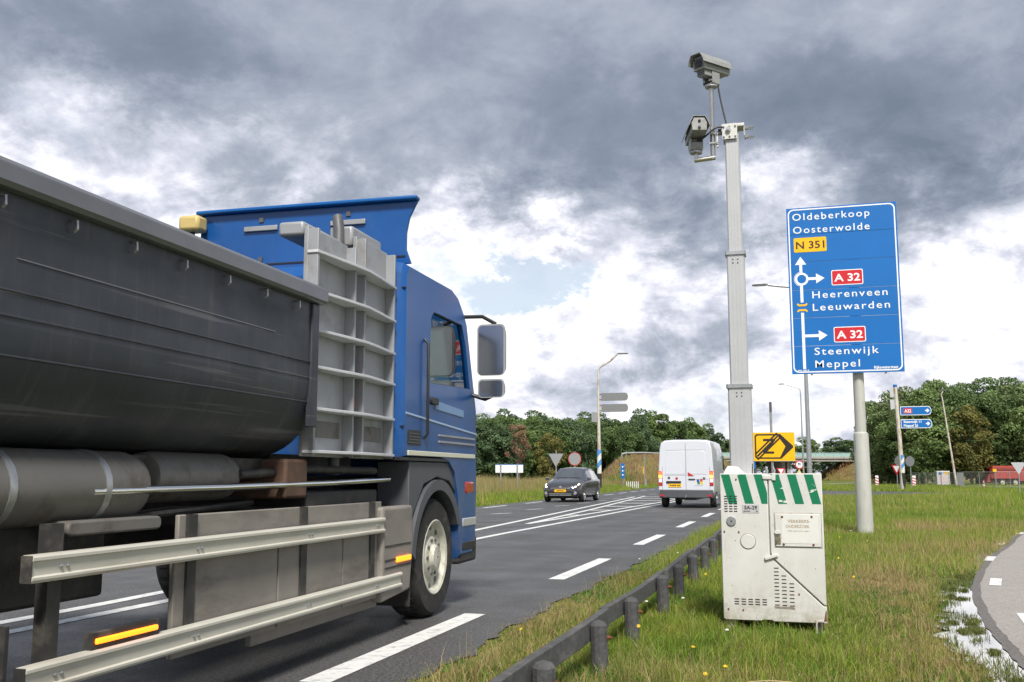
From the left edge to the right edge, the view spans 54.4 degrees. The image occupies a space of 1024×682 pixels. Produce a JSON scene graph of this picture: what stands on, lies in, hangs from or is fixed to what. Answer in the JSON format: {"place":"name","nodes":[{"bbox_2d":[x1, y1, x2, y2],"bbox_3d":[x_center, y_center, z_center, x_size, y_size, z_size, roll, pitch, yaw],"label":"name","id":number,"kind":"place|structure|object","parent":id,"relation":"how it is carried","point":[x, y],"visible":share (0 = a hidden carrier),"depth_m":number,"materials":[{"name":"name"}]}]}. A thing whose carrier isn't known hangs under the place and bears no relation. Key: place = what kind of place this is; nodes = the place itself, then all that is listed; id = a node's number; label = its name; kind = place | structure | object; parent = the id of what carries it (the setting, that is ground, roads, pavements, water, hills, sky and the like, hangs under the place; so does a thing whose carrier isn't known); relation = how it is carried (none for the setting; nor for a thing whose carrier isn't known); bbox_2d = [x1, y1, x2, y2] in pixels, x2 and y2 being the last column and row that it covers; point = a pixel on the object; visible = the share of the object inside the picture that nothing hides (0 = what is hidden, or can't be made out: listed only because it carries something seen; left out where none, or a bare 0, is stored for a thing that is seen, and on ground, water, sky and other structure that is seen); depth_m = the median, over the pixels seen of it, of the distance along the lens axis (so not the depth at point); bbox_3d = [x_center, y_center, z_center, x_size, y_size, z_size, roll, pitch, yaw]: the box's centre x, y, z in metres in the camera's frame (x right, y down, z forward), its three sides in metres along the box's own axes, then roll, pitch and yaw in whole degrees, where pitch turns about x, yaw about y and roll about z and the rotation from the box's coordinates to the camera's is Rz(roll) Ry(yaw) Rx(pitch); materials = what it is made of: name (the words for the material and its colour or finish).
{"place":"outdoors","nodes":[
{"label":"outdoors","id":0,"kind":"place"},
{"bbox_2d":[0,487,995,681],"bbox_3d":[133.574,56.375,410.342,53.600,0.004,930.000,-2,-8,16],"label":"road","id":1,"kind":"structure","parent":0,"point":[530,556],"depth_m":9.20,"materials":[{"name":"grey asphalt"}]},
{"bbox_2d":[0,155,505,681],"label":"tipper truck","id":2,"kind":"object","parent":1,"relation":"on","point":[254,425],"visible":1,"depth_m":5.54,"materials":[{"name":"metal"}]},
{"bbox_2d":[543,467,599,501],"bbox_3d":[2.800,6.638,46.167,2.120,1.552,4.437,-2,-8,17],"label":"oncoming car","id":3,"kind":"object","parent":1,"relation":"on","point":[581,483],"visible":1,"depth_m":44.90,"materials":[{"name":"paint"}]},
{"bbox_2d":[658,439,726,506],"bbox_3d":[7.164,5.205,39.075,2.480,2.504,5.684,-2,-8,17],"label":"panel van","id":4,"kind":"object","parent":1,"relation":"on","point":[691,469],"visible":0.81,"depth_m":36.61,"materials":[{"name":"white paint"}]},
{"bbox_2d":[0,0,1023,472],"label":"sky","id":5,"kind":"structure","parent":0,"point":[563,204],"materials":[{"name":"grey"}]},
{"bbox_2d":[476,473,658,506],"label":"reed grass","id":6,"kind":"structure","parent":0,"point":[492,489],"depth_m":58.90,"materials":[{"name":"green plant"}]},
{"bbox_2d":[607,457,729,484],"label":"embankment","id":7,"kind":"structure","parent":0,"point":[651,477],"depth_m":107.97,"materials":[{"name":"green plant"}]},
{"bbox_2d":[602,453,658,485],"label":"bank grass","id":8,"kind":"structure","parent":7,"relation":"on","point":[614,467],"depth_m":106.72,"materials":[{"name":"plant"}]},
{"bbox_2d":[621,452,658,458],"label":"guard rail","id":9,"kind":"object","parent":7,"relation":"on","point":[626,453],"visible":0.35,"depth_m":121.03,"materials":[{"name":"metal"}]},
{"bbox_2d":[392,480,1023,681],"bbox_3d":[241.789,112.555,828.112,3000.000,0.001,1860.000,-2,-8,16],"label":"ground","id":10,"kind":"structure","parent":0,"point":[636,567],"depth_m":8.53,"materials":[{"name":"green plant"}]},
{"bbox_2d":[476,418,500,478],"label":"tree","id":11,"kind":"object","parent":10,"relation":"on","point":[484,433],"visible":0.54,"depth_m":125.35,"materials":[{"name":"green plant"}]},
{"bbox_2d":[476,413,502,477],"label":"tree","id":12,"kind":"object","parent":10,"relation":"on","point":[487,419],"visible":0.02,"depth_m":132.00,"materials":[{"name":"green plant"}]},
{"bbox_2d":[477,419,508,476],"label":"tree","id":13,"kind":"object","parent":10,"relation":"on","point":[494,422],"visible":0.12,"depth_m":128.86,"materials":[{"name":"green plant"}]},
{"bbox_2d":[492,417,515,431],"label":"tree","id":14,"kind":"object","parent":10,"relation":"on","point":[505,422],"visible":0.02,"depth_m":135.89,"materials":[{"name":"green plant"}]},
{"bbox_2d":[495,414,514,420],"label":"tree","id":15,"kind":"object","parent":10,"relation":"on","point":[505,418],"visible":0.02,"depth_m":146.09,"materials":[{"name":"green plant"}]},
{"bbox_2d":[483,424,529,478],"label":"tree","id":16,"kind":"object","parent":10,"relation":"on","point":[505,441],"visible":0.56,"depth_m":126.12,"materials":[{"name":"green plant"}]},
{"bbox_2d":[496,408,517,478],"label":"tree","id":17,"kind":"object","parent":10,"relation":"on","point":[501,410],"visible":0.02,"depth_m":150.22,"materials":[{"name":"green plant"}]},
{"bbox_2d":[495,464,522,488],"bbox_3d":[-0.176,8.496,60.417,1.750,2.060,0.124,-2,-8,16],"label":"place name board","id":18,"kind":"object","parent":10,"relation":"on","point":[508,468],"visible":0.76,"depth_m":60.52,"materials":[{"name":"white metal"}]},
{"bbox_2d":[504,424,531,477],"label":"tree","id":19,"kind":"object","parent":10,"relation":"on","point":[518,452],"visible":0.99,"depth_m":115.64,"materials":[{"name":"brown plant"}]},
{"bbox_2d":[504,420,535,479],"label":"tree","id":20,"kind":"object","parent":10,"relation":"on","point":[530,437],"visible":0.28,"depth_m":129.50,"materials":[{"name":"green plant"}]},
{"bbox_2d":[519,414,542,479],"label":"tree","id":21,"kind":"object","parent":10,"relation":"on","point":[535,422],"visible":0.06,"depth_m":146.13,"materials":[{"name":"green plant"}]},
{"bbox_2d":[525,429,546,477],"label":"tree","id":22,"kind":"object","parent":10,"relation":"on","point":[537,438],"visible":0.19,"depth_m":132.56,"materials":[{"name":"green plant"}]},
{"bbox_2d":[524,410,548,420],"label":"tree","id":23,"kind":"object","parent":10,"relation":"on","point":[531,413],"visible":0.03,"depth_m":162.71,"materials":[{"name":"green plant"}]},
{"bbox_2d":[526,425,564,478],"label":"tree","id":24,"kind":"object","parent":10,"relation":"on","point":[542,432],"visible":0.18,"depth_m":134.96,"materials":[{"name":"green plant"}]},
{"bbox_2d":[533,431,567,477],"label":"tree","id":25,"kind":"object","parent":10,"relation":"on","point":[544,463],"visible":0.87,"depth_m":119.97,"materials":[{"name":"green plant"}]},
{"bbox_2d":[533,418,573,453],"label":"tree","id":26,"kind":"object","parent":10,"relation":"on","point":[568,440],"visible":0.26,"depth_m":138.88,"materials":[{"name":"green plant"}]},
{"bbox_2d":[549,450,562,472],"bbox_3d":[2.550,7.723,57.448,0.893,2.800,0.090,-2,-8,16],"label":"give way sign","id":27,"kind":"object","parent":10,"relation":"on","point":[556,458],"visible":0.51,"depth_m":57.52,"materials":[{"name":"metal"}]},
{"bbox_2d":[539,417,578,475],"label":"tree","id":28,"kind":"object","parent":10,"relation":"on","point":[550,418],"visible":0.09,"depth_m":142.64,"materials":[{"name":"green plant"}]},
{"bbox_2d":[568,451,580,466],"bbox_3d":[3.880,8.229,61.401,0.820,2.850,0.095,-2,-8,16],"label":"no entry sign","id":29,"kind":"object","parent":10,"relation":"on","point":[574,458],"visible":0.94,"depth_m":61.49,"materials":[{"name":"metal"}]},
{"bbox_2d":[558,419,591,468],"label":"tree","id":30,"kind":"object","parent":10,"relation":"on","point":[575,437],"visible":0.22,"depth_m":144.54,"materials":[{"name":"green plant"}]},
{"bbox_2d":[562,417,588,466],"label":"tree","id":31,"kind":"object","parent":10,"relation":"on","point":[583,446],"visible":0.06,"depth_m":148.22,"materials":[{"name":"green plant"}]},
{"bbox_2d":[577,411,591,421],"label":"tree","id":32,"kind":"object","parent":10,"relation":"on","point":[581,413],"visible":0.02,"depth_m":199.74,"materials":[{"name":"green plant"}]},
{"bbox_2d":[574,422,603,471],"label":"tree","id":33,"kind":"object","parent":10,"relation":"on","point":[588,456],"visible":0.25,"depth_m":152.68,"materials":[{"name":"green plant"}]},
{"bbox_2d":[581,416,608,473],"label":"tree","id":34,"kind":"object","parent":10,"relation":"on","point":[602,462],"visible":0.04,"depth_m":174.00,"materials":[{"name":"green plant"}]},
{"bbox_2d":[583,423,607,462],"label":"tree","id":35,"kind":"object","parent":10,"relation":"on","point":[590,426],"visible":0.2,"depth_m":158.03,"materials":[{"name":"green plant"}]},
{"bbox_2d":[590,422,615,475],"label":"tree","id":36,"kind":"object","parent":10,"relation":"on","point":[608,435],"visible":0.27,"depth_m":163.48,"materials":[{"name":"green plant"}]},
{"bbox_2d":[489,529,721,681],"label":"guard fence","id":37,"kind":"object","parent":10,"relation":"on","point":[541,664],"visible":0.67,"depth_m":6.57,"materials":[{"name":"grey metal"}]},
{"bbox_2d":[600,412,611,425],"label":"tree","id":38,"kind":"object","parent":10,"relation":"on","point":[604,417],"visible":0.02,"depth_m":187.93,"materials":[{"name":"green plant"}]},
{"bbox_2d":[592,353,627,487],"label":"street lamp","id":39,"kind":"object","parent":10,"relation":"on","point":[612,407],"visible":0.98,"depth_m":75.87,"materials":[{"name":"grey metal"}]},
{"bbox_2d":[600,420,626,468],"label":"tree","id":40,"kind":"object","parent":10,"relation":"on","point":[612,427],"visible":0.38,"depth_m":167.45,"materials":[{"name":"green plant"}]},
{"bbox_2d":[602,428,634,470],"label":"tree","id":41,"kind":"object","parent":10,"relation":"on","point":[627,445],"visible":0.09,"depth_m":172.97,"materials":[{"name":"green plant"}]},
{"bbox_2d":[621,463,624,485],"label":"marker board","id":42,"kind":"object","parent":10,"relation":"on","point":[622,470],"visible":0.88,"depth_m":87.05,"materials":[{"name":"metal"}]},
{"bbox_2d":[618,425,637,453],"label":"tree","id":43,"kind":"object","parent":10,"relation":"on","point":[632,438],"visible":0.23,"depth_m":177.82,"materials":[{"name":"green plant"}]},
{"bbox_2d":[626,481,639,488],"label":"fence","id":44,"kind":"object","parent":10,"relation":"on","point":[634,482],"visible":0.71,"depth_m":88.09,"materials":[{"name":"grey paint"}]},
{"bbox_2d":[628,426,647,454],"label":"tree","id":45,"kind":"object","parent":10,"relation":"on","point":[641,443],"visible":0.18,"depth_m":182.46,"materials":[{"name":"green plant"}]},
{"bbox_2d":[623,418,659,454],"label":"tree","id":46,"kind":"object","parent":10,"relation":"on","point":[645,433],"visible":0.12,"depth_m":188.99,"materials":[{"name":"green plant"}]},
{"bbox_2d":[630,414,660,454],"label":"tree","id":47,"kind":"object","parent":10,"relation":"on","point":[644,424],"visible":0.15,"depth_m":194.50,"materials":[{"name":"green plant"}]},
{"bbox_2d":[632,408,662,436],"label":"tree","id":48,"kind":"object","parent":10,"relation":"on","point":[640,412],"visible":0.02,"depth_m":262.05,"materials":[{"name":"green plant"}]},
{"bbox_2d":[645,410,678,454],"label":"tree","id":49,"kind":"object","parent":10,"relation":"on","point":[661,431],"visible":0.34,"depth_m":253.46,"materials":[{"name":"green plant"}]},
{"bbox_2d":[654,420,694,451],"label":"tree","id":50,"kind":"object","parent":10,"relation":"on","point":[681,426],"visible":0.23,"depth_m":258.76,"materials":[{"name":"green plant"}]},
{"bbox_2d":[674,417,708,439],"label":"tree","id":51,"kind":"object","parent":10,"relation":"on","point":[695,428],"visible":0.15,"depth_m":264.63,"materials":[{"name":"green plant"}]},
{"bbox_2d":[697,423,725,451],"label":"tree","id":52,"kind":"object","parent":10,"relation":"on","point":[712,437],"visible":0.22,"depth_m":269.76,"materials":[{"name":"green plant"}]},
{"bbox_2d":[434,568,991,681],"bbox_3d":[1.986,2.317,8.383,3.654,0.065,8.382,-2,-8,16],"label":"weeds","id":53,"kind":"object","parent":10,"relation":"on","point":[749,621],"visible":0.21,"depth_m":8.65,"materials":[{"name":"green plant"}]},
{"bbox_2d":[717,439,729,451],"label":"tree","id":54,"kind":"object","parent":10,"relation":"on","point":[726,444],"visible":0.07,"depth_m":273.73,"materials":[{"name":"green plant"}]},
{"bbox_2d":[754,462,763,472],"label":"tree","id":55,"kind":"object","parent":10,"relation":"on","point":[758,466],"visible":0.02,"depth_m":270.81,"materials":[{"name":"green plant"}]},
{"bbox_2d":[720,464,827,633],"bbox_3d":[2.133,1.692,8.119,0.784,1.370,0.662,-2,-8,16],"label":"roadside cabinet","id":56,"kind":"object","parent":10,"relation":"on","point":[773,549],"visible":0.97,"depth_m":7.84,"materials":[{"name":"white metal"}]},
{"bbox_2d":[694,86,753,472],"bbox_3d":[1.861,-0.557,8.580,0.519,3.491,0.206,-2,-8,16],"label":"telescopic mast","id":57,"kind":"object","parent":56,"relation":"attached to","point":[739,387],"visible":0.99,"depth_m":8.48,"materials":[{"name":"metal"}]},
{"bbox_2d":[682,115,709,155],"bbox_3d":[1.617,-1.785,8.750,0.180,0.280,0.448,0,-8,0],"label":"surveillance camera","id":58,"kind":"object","parent":57,"relation":"attached to","point":[697,127],"visible":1,"depth_m":8.69,"materials":[{"name":"grey metal"}]},
{"bbox_2d":[688,52,732,89],"bbox_3d":[1.771,-2.375,8.827,0.448,0.280,0.180,6,-10,-39],"label":"surveillance camera","id":59,"kind":"object","parent":57,"relation":"attached to","point":[706,68],"visible":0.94,"depth_m":8.75,"materials":[{"name":"grey metal"}]},
{"bbox_2d":[753,402,794,472],"bbox_3d":[7.334,3.419,27.812,1.125,3.435,0.124,-2,-8,16],"label":"diversion sign","id":60,"kind":"object","parent":10,"relation":"on","point":[772,446],"visible":0.84,"depth_m":27.83,"materials":[{"name":"metal"}]},
{"bbox_2d":[757,462,793,472],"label":"tree","id":61,"kind":"object","parent":10,"relation":"on","point":[765,464],"visible":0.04,"depth_m":276.65,"materials":[{"name":"green plant"}]},
{"bbox_2d":[752,284,811,472],"bbox_3d":[12.325,2.370,45.399,2.374,10.200,0.248,-2,-8,16],"label":"street lamp","id":62,"kind":"object","parent":10,"relation":"on","point":[808,443],"visible":0.56,"depth_m":44.88,"materials":[{"name":"metal"}]},
{"bbox_2d":[722,452,853,473],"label":"overpass bridge","id":63,"kind":"structure","parent":10,"relation":"on","point":[830,457],"depth_m":219.94,"materials":[{"name":"concrete"}]},
{"bbox_2d":[779,383,804,472],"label":"street lamp","id":64,"kind":"object","parent":10,"relation":"on","point":[801,428],"visible":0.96,"depth_m":95.65,"materials":[{"name":"metal"}]},
{"bbox_2d":[795,460,801,469],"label":"prohibition sign","id":65,"kind":"object","parent":10,"relation":"on","point":[798,464],"visible":0.77,"depth_m":99.17,"materials":[{"name":"metal"}]},
{"bbox_2d":[791,436,821,472],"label":"tree","id":66,"kind":"object","parent":10,"relation":"on","point":[813,447],"visible":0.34,"depth_m":283.18,"materials":[{"name":"green plant"}]},
{"bbox_2d":[635,505,1023,577],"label":"verge grass","id":67,"kind":"structure","parent":10,"relation":"on","point":[981,527],"depth_m":17.42,"materials":[{"name":"green plant"}]},
{"bbox_2d":[812,437,853,471],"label":"tree","id":68,"kind":"object","parent":10,"relation":"on","point":[838,447],"visible":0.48,"depth_m":265.13,"materials":[{"name":"green plant"}]},
{"bbox_2d":[786,201,904,532],"bbox_3d":[7.184,0.694,21.329,2.270,7.308,0.401,-2,-8,16],"label":"direction sign","id":69,"kind":"object","parent":10,"relation":"on","point":[855,244],"visible":0.98,"depth_m":21.34,"materials":[{"name":"blue metal"}]},
{"bbox_2d":[842,439,853,452],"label":"tree","id":70,"kind":"object","parent":10,"relation":"on","point":[850,442],"visible":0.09,"depth_m":276.19,"materials":[{"name":"green plant"}]},
{"bbox_2d":[851,419,906,483],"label":"tree","id":71,"kind":"object","parent":10,"relation":"on","point":[872,476],"visible":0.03,"depth_m":127.97,"materials":[{"name":"green plant"}]},
{"bbox_2d":[849,399,929,483],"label":"tree","id":72,"kind":"object","parent":10,"relation":"on","point":[883,413],"visible":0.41,"depth_m":119.59,"materials":[{"name":"green plant"}]},
{"bbox_2d":[852,386,931,483],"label":"tree","id":73,"kind":"object","parent":10,"relation":"on","point":[901,395],"visible":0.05,"depth_m":126.48,"materials":[{"name":"green plant"}]},
{"bbox_2d":[891,465,898,486],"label":"give way sign","id":74,"kind":"object","parent":10,"relation":"on","point":[895,468],"visible":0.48,"depth_m":84.98,"materials":[{"name":"metal"}]},
{"bbox_2d":[905,456,913,487],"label":"round sign","id":75,"kind":"object","parent":10,"relation":"on","point":[909,460],"visible":0.91,"depth_m":81.86,"materials":[{"name":"metal"}]},
{"bbox_2d":[889,384,931,489],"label":"finger post","id":76,"kind":"object","parent":10,"relation":"on","point":[915,410],"visible":0.98,"depth_m":78.25,"materials":[{"name":"white metal"}]},
{"bbox_2d":[874,387,968,483],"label":"tree","id":77,"kind":"object","parent":10,"relation":"on","point":[924,463],"visible":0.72,"depth_m":113.45,"materials":[{"name":"green plant"}]},
{"bbox_2d":[926,473,943,485],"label":"fence panel","id":78,"kind":"object","parent":10,"relation":"on","point":[933,474],"visible":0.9,"depth_m":107.30,"materials":[{"name":"metal"}]},
{"bbox_2d":[906,379,975,482],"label":"tree","id":79,"kind":"object","parent":10,"relation":"on","point":[938,385],"visible":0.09,"depth_m":126.61,"materials":[{"name":"green plant"}]},
{"bbox_2d":[936,471,949,484],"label":"site cabinet","id":80,"kind":"object","parent":10,"relation":"on","point":[939,478],"visible":0.53,"depth_m":107.53,"materials":[{"name":"white metal"}]},
{"bbox_2d":[939,472,956,485],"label":"fence panel","id":81,"kind":"object","parent":10,"relation":"on","point":[948,474],"visible":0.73,"depth_m":104.41,"materials":[{"name":"metal"}]},
{"bbox_2d":[941,390,957,485],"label":"street lamp","id":82,"kind":"object","parent":10,"relation":"on","point":[954,473],"visible":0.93,"depth_m":98.87,"materials":[{"name":"grey metal"}]},
{"bbox_2d":[921,385,978,483],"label":"tree","id":83,"kind":"object","parent":10,"relation":"on","point":[957,401],"visible":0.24,"depth_m":116.24,"materials":[{"name":"green plant"}]},
{"bbox_2d":[938,403,995,484],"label":"tree","id":84,"kind":"object","parent":10,"relation":"on","point":[979,451],"visible":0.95,"depth_m":110.99,"materials":[{"name":"green plant"}]},
{"bbox_2d":[932,571,1023,681],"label":"puddle","id":85,"kind":"object","parent":10,"relation":"on","point":[968,606],"visible":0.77,"depth_m":7.42,"materials":[{"name":"grey liquid"}]},
{"bbox_2d":[933,568,1023,681],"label":"puddle weed","id":86,"kind":"object","parent":85,"relation":"on","point":[1007,670],"visible":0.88,"depth_m":7.26,"materials":[{"name":"green plant"}]},
{"bbox_2d":[942,573,1023,681],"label":"puddle weed","id":87,"kind":"object","parent":85,"relation":"on","point":[974,628],"visible":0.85,"depth_m":7.79,"materials":[{"name":"green plant"}]},
{"bbox_2d":[935,382,1021,482],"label":"tree","id":88,"kind":"object","parent":10,"relation":"on","point":[992,412],"visible":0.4,"depth_m":117.34,"materials":[{"name":"green plant"}]},
{"bbox_2d":[963,472,995,486],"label":"fence panel","id":89,"kind":"object","parent":10,"relation":"on","point":[979,483],"visible":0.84,"depth_m":88.64,"materials":[{"name":"metal"}]},
{"bbox_2d":[964,376,1007,481],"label":"tree","id":90,"kind":"object","parent":10,"relation":"on","point":[989,386],"visible":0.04,"depth_m":127.23,"materials":[{"name":"green plant"}]},
{"bbox_2d":[976,535,1014,570],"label":"bare soil","id":91,"kind":"structure","parent":10,"relation":"on","point":[988,551],"depth_m":15.50,"materials":[{"name":"brown soil"}]},
{"bbox_2d":[977,381,1023,484],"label":"tree","id":92,"kind":"object","parent":10,"relation":"on","point":[1015,398],"visible":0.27,"depth_m":118.71,"materials":[{"name":"green plant"}]},
{"bbox_2d":[983,466,1023,484],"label":"red tanker","id":93,"kind":"object","parent":10,"relation":"on","point":[990,471],"visible":0.79,"depth_m":111.14,"materials":[{"name":"red metal"}]},
{"bbox_2d":[993,377,1023,394],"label":"tree","id":94,"kind":"object","parent":10,"relation":"on","point":[1001,380],"visible":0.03,"depth_m":129.81,"materials":[{"name":"green plant"}]},
{"bbox_2d":[995,472,1023,487],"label":"fence panel","id":95,"kind":"object","parent":10,"relation":"on","point":[1004,479],"visible":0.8,"depth_m":86.76,"materials":[{"name":"metal"}]},
{"bbox_2d":[999,406,1023,461],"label":"tree","id":96,"kind":"object","parent":10,"relation":"on","point":[1017,424],"visible":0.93,"depth_m":114.90,"materials":[{"name":"green plant"}]},
{"bbox_2d":[1011,462,1023,490],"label":"give way sign","id":97,"kind":"object","parent":10,"relation":"on","point":[1018,466],"visible":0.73,"depth_m":66.62,"materials":[{"name":"metal"}]},
{"bbox_2d":[821,462,974,480],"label":"embankment","id":98,"kind":"structure","parent":0,"point":[827,470],"depth_m":220.30,"materials":[{"name":"plant"}]},
{"bbox_2d":[822,487,1023,519],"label":"meadow grass","id":99,"kind":"structure","parent":0,"point":[1005,501],"depth_m":37.59,"materials":[{"name":"green plant"}]},
{"bbox_2d":[822,483,1023,492],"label":"meadow grass","id":100,"kind":"structure","parent":0,"point":[883,487],"depth_m":80.82,"materials":[{"name":"green plant"}]},
{"bbox_2d":[971,532,1023,667],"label":"cycle path","id":101,"kind":"structure","parent":0,"point":[997,587],"depth_m":9.89,"materials":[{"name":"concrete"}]},
{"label":"embankment","id":102,"kind":"structure","parent":0,"visible":0},
{"bbox_2d":[826,459,929,480],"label":"embankment grass","id":103,"kind":"structure","parent":102,"relation":"on","point":[835,478],"depth_m":211.86,"materials":[{"name":"plant"}]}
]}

